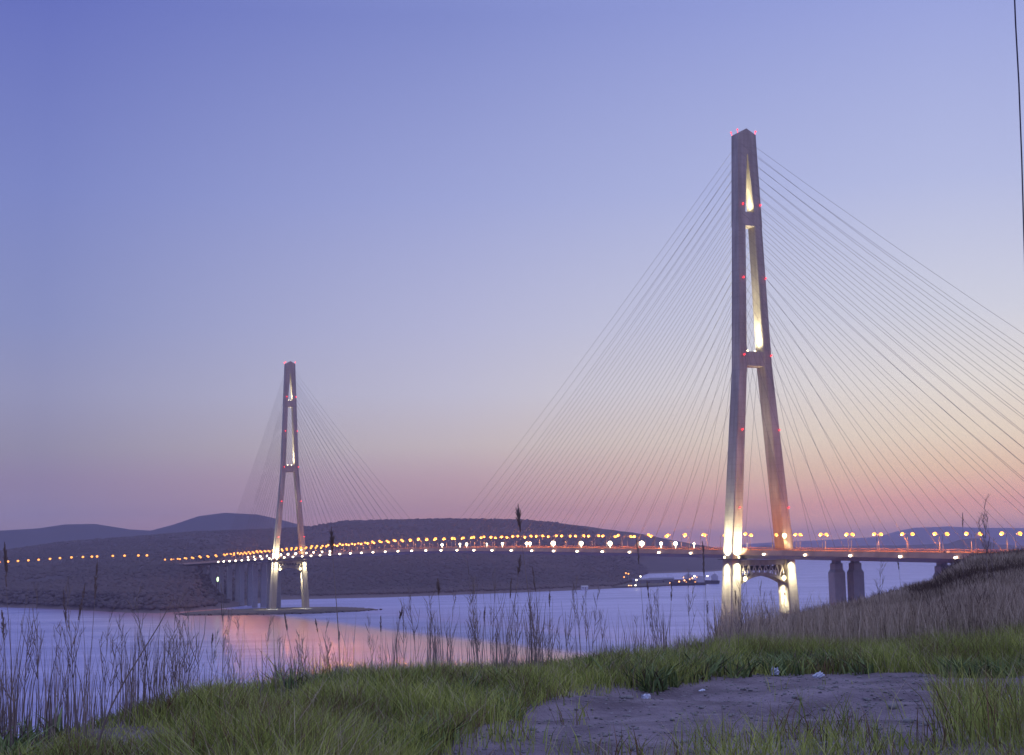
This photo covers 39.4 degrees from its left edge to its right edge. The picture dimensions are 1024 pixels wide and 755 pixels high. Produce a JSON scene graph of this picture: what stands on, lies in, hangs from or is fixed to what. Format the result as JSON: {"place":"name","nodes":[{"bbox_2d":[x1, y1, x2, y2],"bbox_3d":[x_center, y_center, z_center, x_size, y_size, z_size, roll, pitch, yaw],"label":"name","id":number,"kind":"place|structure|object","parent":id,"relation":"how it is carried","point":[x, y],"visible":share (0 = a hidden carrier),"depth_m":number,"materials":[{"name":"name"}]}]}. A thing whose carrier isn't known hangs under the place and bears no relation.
{"place":"outdoors","nodes":[
{"label":"outdoors","id":0,"kind":"place"},
{"bbox_2d":[0,513,296,549],"bbox_3d":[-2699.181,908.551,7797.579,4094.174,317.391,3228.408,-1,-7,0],"label":"distant mountains","id":1,"kind":"structure","parent":0,"point":[19,538],"depth_m":7781.52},
{"bbox_2d":[0,519,757,612],"bbox_3d":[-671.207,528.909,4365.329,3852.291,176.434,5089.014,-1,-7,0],"label":"wooded hills","id":2,"kind":"structure","parent":0,"point":[653,564],"depth_m":3585.49,"materials":[{"name":"plant"}]},
{"bbox_2d":[0,518,648,609],"bbox_3d":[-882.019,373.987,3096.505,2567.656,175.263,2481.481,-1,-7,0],"label":"woodland","id":3,"kind":"object","parent":2,"relation":"on","point":[119,595],"visible":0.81,"depth_m":2840.23,"materials":[{"name":"plant"}]},
{"bbox_2d":[0,559,953,737],"bbox_3d":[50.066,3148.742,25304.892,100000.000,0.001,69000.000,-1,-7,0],"label":"sea","id":4,"kind":"structure","parent":0,"point":[811,575],"depth_m":1403.42,"materials":[{"name":"liquid"}]},
{"bbox_2d":[181,607,374,615],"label":"islet","id":5,"kind":"object","parent":4,"relation":"in","point":[281,610],"visible":0.88,"depth_m":1782.60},
{"bbox_2d":[176,607,381,615],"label":"shore boulders","id":6,"kind":"object","parent":5,"relation":"on","point":[211,614],"visible":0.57,"depth_m":1766.75,"materials":[{"name":"stone"}]},
{"bbox_2d":[179,128,1023,627],"bbox_3d":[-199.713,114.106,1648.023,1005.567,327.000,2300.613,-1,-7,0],"label":"cable stayed bridge","id":7,"kind":"structure","parent":4,"relation":"in","point":[781,556],"depth_m":854.93,"materials":[{"name":"grey"}]},
{"bbox_2d":[612,582,670,587],"bbox_3d":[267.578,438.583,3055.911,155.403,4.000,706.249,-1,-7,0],"label":"harbour spit","id":8,"kind":"structure","parent":4,"relation":"in","point":[625,585],"depth_m":2775.62,"materials":[{"name":"concrete"}]},
{"bbox_2d":[632,578,662,583],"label":"warehouse","id":9,"kind":"structure","parent":8,"relation":"on","point":[650,580],"depth_m":2910.87,"materials":[{"name":"grey"}]},
{"bbox_2d":[662,577,673,582],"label":"warehouse","id":10,"kind":"structure","parent":8,"relation":"on","point":[668,579],"depth_m":2967.92,"materials":[{"name":"grey"}]},
{"bbox_2d":[671,573,693,581],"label":"ship","id":11,"kind":"object","parent":4,"relation":"on","point":[680,580],"visible":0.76,"depth_m":3099.14,"materials":[{"name":"brown"}]},
{"bbox_2d":[670,576,706,585],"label":"ship","id":12,"kind":"object","parent":4,"relation":"on","point":[700,580],"visible":1,"depth_m":2809.84,"materials":[{"name":"grey"}]},
{"bbox_2d":[685,571,719,583],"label":"ship","id":13,"kind":"object","parent":4,"relation":"on","point":[714,579],"visible":0.66,"depth_m":2901.38,"materials":[{"name":"grey"}]},
{"bbox_2d":[0,0,1023,546],"label":"sky","id":14,"kind":"structure","parent":0,"point":[434,211],"materials":[{"name":"blue"}]},
{"bbox_2d":[31,670,1023,754],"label":"ground","id":15,"kind":"structure","parent":0,"point":[658,710],"depth_m":15.36,"materials":[{"name":"soil"}]},
{"bbox_2d":[0,618,8,706],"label":"dry weed","id":16,"kind":"object","parent":15,"relation":"on","point":[1,655],"visible":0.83,"depth_m":13.32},
{"bbox_2d":[1,610,7,695],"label":"dry weed","id":17,"kind":"object","parent":15,"relation":"on","point":[3,625],"visible":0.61,"depth_m":14.15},
{"bbox_2d":[2,619,9,732],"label":"dry weed","id":18,"kind":"object","parent":15,"relation":"on","point":[6,682],"visible":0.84,"depth_m":11.87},
{"bbox_2d":[3,542,13,713],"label":"dry weed","id":19,"kind":"object","parent":15,"relation":"on","point":[5,557],"visible":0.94,"depth_m":13.73,"materials":[{"name":"plant"}]},
{"bbox_2d":[2,621,20,730],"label":"dry weed","id":20,"kind":"object","parent":15,"relation":"on","point":[18,673],"visible":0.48,"depth_m":13.18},
{"bbox_2d":[5,592,27,734],"bbox_3d":[-4.560,2.707,13.126,0.056,1.558,0.030,5,-9,-8],"label":"dry weed","id":21,"kind":"object","parent":15,"relation":"on","point":[17,656],"visible":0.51,"depth_m":13.15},
{"bbox_2d":[17,609,36,732],"bbox_3d":[-4.266,2.633,12.559,0.167,1.255,0.234,2,-1,-14],"label":"dry weed","id":22,"kind":"object","parent":15,"relation":"on","point":[27,643],"visible":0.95,"depth_m":12.55,"materials":[{"name":"plant"}]},
{"bbox_2d":[26,581,44,730],"bbox_3d":[-4.415,2.635,13.260,0.160,1.488,0.200,2,-12,-33],"label":"dry weed","id":23,"kind":"object","parent":15,"relation":"on","point":[38,655],"visible":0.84,"depth_m":13.29,"materials":[{"name":"plant"}]},
{"bbox_2d":[53,622,69,724],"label":"dry weed","id":24,"kind":"object","parent":15,"relation":"on","point":[63,662],"visible":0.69,"depth_m":15.18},
{"bbox_2d":[53,646,71,706],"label":"dry weed","id":25,"kind":"object","parent":15,"relation":"on","point":[59,674],"visible":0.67,"depth_m":14.08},
{"bbox_2d":[62,590,74,711],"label":"dry weed","id":26,"kind":"object","parent":15,"relation":"on","point":[63,601],"visible":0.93,"depth_m":15.45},
{"bbox_2d":[58,584,84,716],"bbox_3d":[-4.636,3.024,15.006,0.077,1.745,0.069,12,-17,-26],"label":"dry weed","id":27,"kind":"object","parent":15,"relation":"on","point":[80,604],"visible":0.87,"depth_m":15.15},
{"bbox_2d":[59,577,85,730],"bbox_3d":[-3.854,2.486,12.586,0.159,1.473,0.199,-5,-5,29],"label":"dry weed","id":28,"kind":"object","parent":15,"relation":"on","point":[73,642],"visible":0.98,"depth_m":12.59,"materials":[{"name":"plant"}]},
{"bbox_2d":[82,606,88,724],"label":"dry weed","id":29,"kind":"object","parent":15,"relation":"on","point":[85,663],"visible":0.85,"depth_m":13.48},
{"bbox_2d":[85,562,98,730],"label":"dry weed","id":30,"kind":"object","parent":15,"relation":"on","point":[95,585],"visible":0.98,"depth_m":13.27,"materials":[{"name":"plant"}]},
{"bbox_2d":[95,604,115,706],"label":"dry weed","id":31,"kind":"object","parent":15,"relation":"on","point":[106,651],"visible":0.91,"depth_m":15.15,"materials":[{"name":"plant"}]},
{"bbox_2d":[104,610,126,721],"bbox_3d":[-3.643,2.677,13.011,0.143,1.130,0.151,13,-9,-26],"label":"dry weed","id":32,"kind":"object","parent":15,"relation":"on","point":[113,663],"visible":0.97,"depth_m":13.02,"materials":[{"name":"plant"}]},
{"bbox_2d":[110,616,130,709],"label":"dry weed","id":33,"kind":"object","parent":15,"relation":"on","point":[121,656],"visible":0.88,"depth_m":14.17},
{"bbox_2d":[94,597,173,754],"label":"dry weed","id":34,"kind":"object","parent":15,"relation":"on","point":[101,732],"visible":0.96,"depth_m":11.28,"materials":[{"name":"plant"}]},
{"bbox_2d":[126,578,154,706],"bbox_3d":[-3.663,2.672,14.169,0.240,1.349,0.137,-9,-8,11],"label":"dry weed","id":35,"kind":"object","parent":15,"relation":"on","point":[142,662],"visible":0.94,"depth_m":14.19,"materials":[{"name":"plant"}]},
{"bbox_2d":[139,630,146,701],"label":"dry weed","id":36,"kind":"object","parent":15,"relation":"on","point":[144,666],"visible":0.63,"depth_m":15.33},
{"bbox_2d":[160,622,177,697],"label":"dry weed","id":37,"kind":"object","parent":15,"relation":"on","point":[169,654],"visible":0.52,"depth_m":15.23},
{"bbox_2d":[161,621,177,695],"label":"dry weed","id":38,"kind":"object","parent":15,"relation":"on","point":[166,681],"visible":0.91,"depth_m":14.36,"materials":[{"name":"plant"}]},
{"bbox_2d":[166,632,182,686],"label":"dry weed","id":39,"kind":"object","parent":15,"relation":"on","point":[176,666],"visible":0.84,"depth_m":14.47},
{"bbox_2d":[167,613,183,692],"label":"dry weed","id":40,"kind":"object","parent":15,"relation":"on","point":[173,648],"visible":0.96,"depth_m":14.31,"materials":[{"name":"plant"}]},
{"bbox_2d":[168,588,191,683],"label":"dry weed","id":41,"kind":"object","parent":15,"relation":"on","point":[180,632],"visible":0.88,"depth_m":15.65,"materials":[{"name":"plant"}]},
{"bbox_2d":[175,635,189,691],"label":"dry weed","id":42,"kind":"object","parent":15,"relation":"on","point":[183,644],"visible":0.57,"depth_m":17.33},
{"bbox_2d":[178,624,196,669],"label":"dry weed","id":43,"kind":"object","parent":15,"relation":"on","point":[190,646],"visible":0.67,"depth_m":15.63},
{"bbox_2d":[180,602,196,676],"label":"dry weed","id":44,"kind":"object","parent":15,"relation":"on","point":[187,638],"visible":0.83,"depth_m":17.00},
{"bbox_2d":[183,633,195,691],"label":"dry weed","id":45,"kind":"object","parent":15,"relation":"on","point":[189,665],"visible":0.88,"depth_m":14.28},
{"bbox_2d":[188,606,206,681],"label":"dry weed","id":46,"kind":"object","parent":15,"relation":"on","point":[201,643],"visible":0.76,"depth_m":17.45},
{"bbox_2d":[192,632,203,686],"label":"dry weed","id":47,"kind":"object","parent":15,"relation":"on","point":[197,663],"visible":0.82,"depth_m":16.38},
{"bbox_2d":[206,632,219,679],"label":"dry weed","id":48,"kind":"object","parent":15,"relation":"on","point":[214,657],"visible":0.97,"depth_m":16.92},
{"bbox_2d":[219,578,231,683],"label":"dry weed","id":49,"kind":"object","parent":15,"relation":"on","point":[227,633],"visible":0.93,"depth_m":16.43,"materials":[{"name":"plant"}]},
{"bbox_2d":[223,641,230,683],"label":"dry weed","id":50,"kind":"object","parent":15,"relation":"on","point":[225,677],"visible":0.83,"depth_m":15.61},
{"bbox_2d":[224,628,235,693],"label":"dry weed","id":51,"kind":"object","parent":15,"relation":"on","point":[227,662],"visible":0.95,"depth_m":15.33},
{"bbox_2d":[232,618,243,672],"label":"dry weed","id":52,"kind":"object","parent":15,"relation":"on","point":[237,650],"visible":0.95,"depth_m":17.46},
{"bbox_2d":[260,615,274,689],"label":"dry weed","id":53,"kind":"object","parent":15,"relation":"on","point":[268,634],"visible":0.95,"depth_m":16.86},
{"bbox_2d":[284,613,296,684],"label":"dry weed","id":54,"kind":"object","parent":15,"relation":"on","point":[288,637],"visible":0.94,"depth_m":16.39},
{"bbox_2d":[318,619,329,664],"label":"dry weed","id":55,"kind":"object","parent":15,"relation":"on","point":[325,644],"visible":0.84,"depth_m":19.01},
{"bbox_2d":[323,637,331,671],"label":"dry weed","id":56,"kind":"object","parent":15,"relation":"on","point":[328,653],"visible":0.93,"depth_m":18.51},
{"bbox_2d":[328,526,340,671],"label":"reed","id":57,"kind":"object","parent":15,"relation":"on","point":[331,541],"visible":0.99,"depth_m":18.31,"materials":[{"name":"plant"}]},
{"bbox_2d":[366,615,377,666],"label":"dry weed","id":58,"kind":"object","parent":15,"relation":"on","point":[369,641],"visible":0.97,"depth_m":17.95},
{"bbox_2d":[0,590,788,752],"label":"thin stems","id":59,"kind":"object","parent":15,"relation":"on","point":[130,693],"visible":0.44,"depth_m":14.13,"materials":[{"name":"plant"}]},
{"bbox_2d":[394,608,402,654],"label":"reed","id":60,"kind":"object","parent":15,"relation":"on","point":[401,613],"visible":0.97,"depth_m":19.65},
{"bbox_2d":[398,598,406,660],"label":"dry weed","id":61,"kind":"object","parent":15,"relation":"on","point":[403,624],"visible":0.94,"depth_m":19.70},
{"bbox_2d":[404,590,421,666],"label":"dry weed","id":62,"kind":"object","parent":15,"relation":"on","point":[411,620],"visible":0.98,"depth_m":20.64,"materials":[{"name":"plant"}]},
{"bbox_2d":[424,603,432,648],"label":"dry weed","id":63,"kind":"object","parent":15,"relation":"on","point":[431,618],"visible":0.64,"depth_m":20.46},
{"bbox_2d":[424,586,438,649],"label":"dry weed","id":64,"kind":"object","parent":15,"relation":"on","point":[429,617],"visible":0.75,"depth_m":20.71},
{"bbox_2d":[432,613,440,661],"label":"dry weed","id":65,"kind":"object","parent":15,"relation":"on","point":[435,648],"visible":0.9,"depth_m":18.79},
{"bbox_2d":[436,578,442,663],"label":"reed","id":66,"kind":"object","parent":15,"relation":"on","point":[438,586],"visible":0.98,"depth_m":20.15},
{"bbox_2d":[444,588,457,663],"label":"dry weed","id":67,"kind":"object","parent":15,"relation":"on","point":[451,625],"visible":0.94,"depth_m":18.83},
{"bbox_2d":[464,593,472,655],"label":"dry weed","id":68,"kind":"object","parent":15,"relation":"on","point":[467,625],"visible":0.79,"depth_m":20.09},
{"bbox_2d":[465,559,480,654],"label":"dry weed","id":69,"kind":"object","parent":15,"relation":"on","point":[473,586],"visible":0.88,"depth_m":19.67,"materials":[{"name":"plant"}]},
{"bbox_2d":[466,574,481,666],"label":"dry weed","id":70,"kind":"object","parent":15,"relation":"on","point":[476,619],"visible":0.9,"depth_m":19.53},
{"bbox_2d":[471,609,482,664],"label":"dry weed","id":71,"kind":"object","parent":15,"relation":"on","point":[477,621],"visible":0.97,"depth_m":18.91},
{"bbox_2d":[487,607,494,654],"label":"dry weed","id":72,"kind":"object","parent":15,"relation":"on","point":[490,632],"visible":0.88,"depth_m":20.03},
{"bbox_2d":[491,569,503,662],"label":"dry weed","id":73,"kind":"object","parent":15,"relation":"on","point":[496,615],"visible":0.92,"depth_m":20.75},
{"bbox_2d":[0,613,1023,754],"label":"green grass","id":74,"kind":"structure","parent":15,"relation":"on","point":[989,719],"depth_m":13.56,"materials":[{"name":"plant"}]},
{"bbox_2d":[0,626,1023,754],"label":"leafy weeds","id":75,"kind":"object","parent":15,"relation":"on","point":[661,683],"visible":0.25,"depth_m":18.67,"materials":[{"name":"plant"}]},
{"bbox_2d":[508,615,518,664],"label":"dry weed","id":76,"kind":"object","parent":15,"relation":"on","point":[513,633],"visible":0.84,"depth_m":19.60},
{"bbox_2d":[508,554,521,659],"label":"reed","id":77,"kind":"object","parent":15,"relation":"on","point":[520,564],"visible":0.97,"depth_m":20.43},
{"bbox_2d":[511,584,524,644],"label":"dry weed","id":78,"kind":"object","parent":15,"relation":"on","point":[517,618],"visible":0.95,"depth_m":19.77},
{"bbox_2d":[515,505,536,662],"bbox_3d":[0.233,3.030,20.369,0.096,2.501,0.095,-1,-12,-32],"label":"reed","id":79,"kind":"object","parent":15,"relation":"on","point":[518,514],"visible":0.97,"depth_m":20.49,"materials":[{"name":"plant"}]},
{"bbox_2d":[524,604,534,667],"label":"dry weed","id":80,"kind":"object","parent":15,"relation":"on","point":[530,630],"visible":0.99,"depth_m":19.72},
{"bbox_2d":[526,589,538,649],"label":"dry weed","id":81,"kind":"object","parent":15,"relation":"on","point":[531,597],"visible":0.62,"depth_m":20.91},
{"bbox_2d":[524,584,545,667],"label":"dry weed","id":82,"kind":"object","parent":15,"relation":"on","point":[536,627],"visible":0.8,"depth_m":20.04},
{"bbox_2d":[528,601,541,654],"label":"dry weed","id":83,"kind":"object","parent":15,"relation":"on","point":[534,616],"visible":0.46,"depth_m":21.80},
{"bbox_2d":[530,588,544,665],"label":"dry weed","id":84,"kind":"object","parent":15,"relation":"on","point":[538,627],"visible":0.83,"depth_m":19.55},
{"bbox_2d":[549,605,558,653],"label":"dry weed","id":85,"kind":"object","parent":15,"relation":"on","point":[552,644],"visible":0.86,"depth_m":19.73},
{"bbox_2d":[555,616,561,655],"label":"dry weed","id":86,"kind":"object","parent":15,"relation":"on","point":[559,640],"visible":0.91,"depth_m":21.37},
{"bbox_2d":[561,603,568,662],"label":"dry weed","id":87,"kind":"object","parent":15,"relation":"on","point":[565,631],"visible":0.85,"depth_m":19.41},
{"bbox_2d":[564,624,574,661],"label":"dry weed","id":88,"kind":"object","parent":15,"relation":"on","point":[569,643],"visible":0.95,"depth_m":19.57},
{"bbox_2d":[566,582,579,650],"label":"dry weed","id":89,"kind":"object","parent":15,"relation":"on","point":[572,616],"visible":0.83,"depth_m":21.23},
{"bbox_2d":[572,574,583,656],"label":"dry weed","id":90,"kind":"object","parent":15,"relation":"on","point":[578,623],"visible":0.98,"depth_m":19.88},
{"bbox_2d":[581,591,592,650],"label":"dry weed","id":91,"kind":"object","parent":15,"relation":"on","point":[586,620],"visible":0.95,"depth_m":20.90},
{"bbox_2d":[585,610,589,653],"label":"dry weed","id":92,"kind":"object","parent":15,"relation":"on","point":[587,631],"visible":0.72,"depth_m":21.22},
{"bbox_2d":[591,583,603,656],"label":"dry weed","id":93,"kind":"object","parent":15,"relation":"on","point":[593,640],"visible":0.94,"depth_m":20.50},
{"bbox_2d":[598,609,607,652],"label":"dry weed","id":94,"kind":"object","parent":15,"relation":"on","point":[601,629],"visible":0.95,"depth_m":20.26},
{"bbox_2d":[636,540,645,643],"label":"dry weed","id":95,"kind":"object","parent":15,"relation":"on","point":[640,581],"visible":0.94,"depth_m":21.86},
{"bbox_2d":[646,589,656,647],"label":"dry weed","id":96,"kind":"object","parent":15,"relation":"on","point":[650,616],"visible":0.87,"depth_m":22.58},
{"bbox_2d":[653,603,659,649],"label":"dry weed","id":97,"kind":"object","parent":15,"relation":"on","point":[654,635],"visible":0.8,"depth_m":22.44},
{"bbox_2d":[652,586,663,641],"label":"dry weed","id":98,"kind":"object","parent":15,"relation":"on","point":[658,614],"visible":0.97,"depth_m":22.33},
{"bbox_2d":[686,568,695,637],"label":"dry weed","id":99,"kind":"object","parent":15,"relation":"on","point":[688,606],"visible":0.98,"depth_m":23.37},
{"bbox_2d":[702,543,708,646],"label":"dry weed","id":100,"kind":"object","parent":15,"relation":"on","point":[704,576],"visible":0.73,"depth_m":23.58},
{"bbox_2d":[720,596,731,653],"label":"dry weed","id":101,"kind":"object","parent":15,"relation":"on","point":[727,628],"visible":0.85,"depth_m":22.44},
{"bbox_2d":[733,578,748,643],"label":"dry weed","id":102,"kind":"object","parent":15,"relation":"on","point":[738,630],"visible":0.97,"depth_m":23.45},
{"bbox_2d":[739,576,747,635],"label":"dry weed","id":103,"kind":"object","parent":15,"relation":"on","point":[742,604],"visible":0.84,"depth_m":25.39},
{"bbox_2d":[758,581,770,625],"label":"dry weed","id":104,"kind":"object","parent":15,"relation":"on","point":[761,602],"visible":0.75,"depth_m":29.19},
{"bbox_2d":[771,667,778,674],"bbox_3d":[3.659,4.080,19.934,0.123,0.131,0.151,-2,-7,7],"label":"plastic bag","id":105,"kind":"object","parent":15,"relation":"on","point":[776,671],"visible":0.87,"depth_m":19.88,"materials":[{"name":"white"}]},
{"bbox_2d":[812,671,824,677],"bbox_3d":[4.239,4.105,19.809,0.179,0.087,0.112,-8,-8,7],"label":"plastic bag","id":106,"kind":"object","parent":15,"relation":"on","point":[818,674],"visible":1,"depth_m":19.79,"materials":[{"name":"white"}]},
{"bbox_2d":[697,547,1023,645],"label":"dry grass","id":107,"kind":"structure","parent":15,"relation":"on","point":[1008,590],"depth_m":29.88,"materials":[{"name":"plant"}]},
{"bbox_2d":[874,557,885,598],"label":"dry weed","id":108,"kind":"object","parent":15,"relation":"on","point":[880,572],"visible":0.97,"depth_m":57.52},
{"bbox_2d":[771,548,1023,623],"bbox_3d":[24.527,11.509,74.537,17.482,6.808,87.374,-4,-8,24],"label":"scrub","id":109,"kind":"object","parent":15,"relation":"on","point":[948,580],"visible":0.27,"depth_m":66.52,"materials":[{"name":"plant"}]},
{"bbox_2d":[976,496,989,577],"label":"dry weed","id":110,"kind":"object","parent":15,"relation":"on","point":[983,536],"visible":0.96,"depth_m":56.72,"materials":[{"name":"plant"}]},
{"bbox_2d":[980,510,995,575],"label":"dry weed","id":111,"kind":"object","parent":15,"relation":"on","point":[986,519],"visible":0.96,"depth_m":56.72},
{"bbox_2d":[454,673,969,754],"bbox_3d":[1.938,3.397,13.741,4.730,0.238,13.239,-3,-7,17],"label":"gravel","id":112,"kind":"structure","parent":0,"point":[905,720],"depth_m":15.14,"materials":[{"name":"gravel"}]},
{"bbox_2d":[717,526,1023,548],"bbox_3d":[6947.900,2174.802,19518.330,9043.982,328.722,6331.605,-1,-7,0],"label":"blue mountains","id":113,"kind":"structure","parent":0,"point":[922,534],"depth_m":19466.88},
{"bbox_2d":[748,538,1023,559],"bbox_3d":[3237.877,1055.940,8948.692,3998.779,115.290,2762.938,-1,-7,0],"label":"headland","id":114,"kind":"structure","parent":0,"point":[961,544],"depth_m":8955.62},
{"bbox_2d":[1014,0,1023,246],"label":"guy wire","id":115,"kind":"object","parent":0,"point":[1019,117],"visible":1,"depth_m":17.59,"materials":[{"name":"grey"}]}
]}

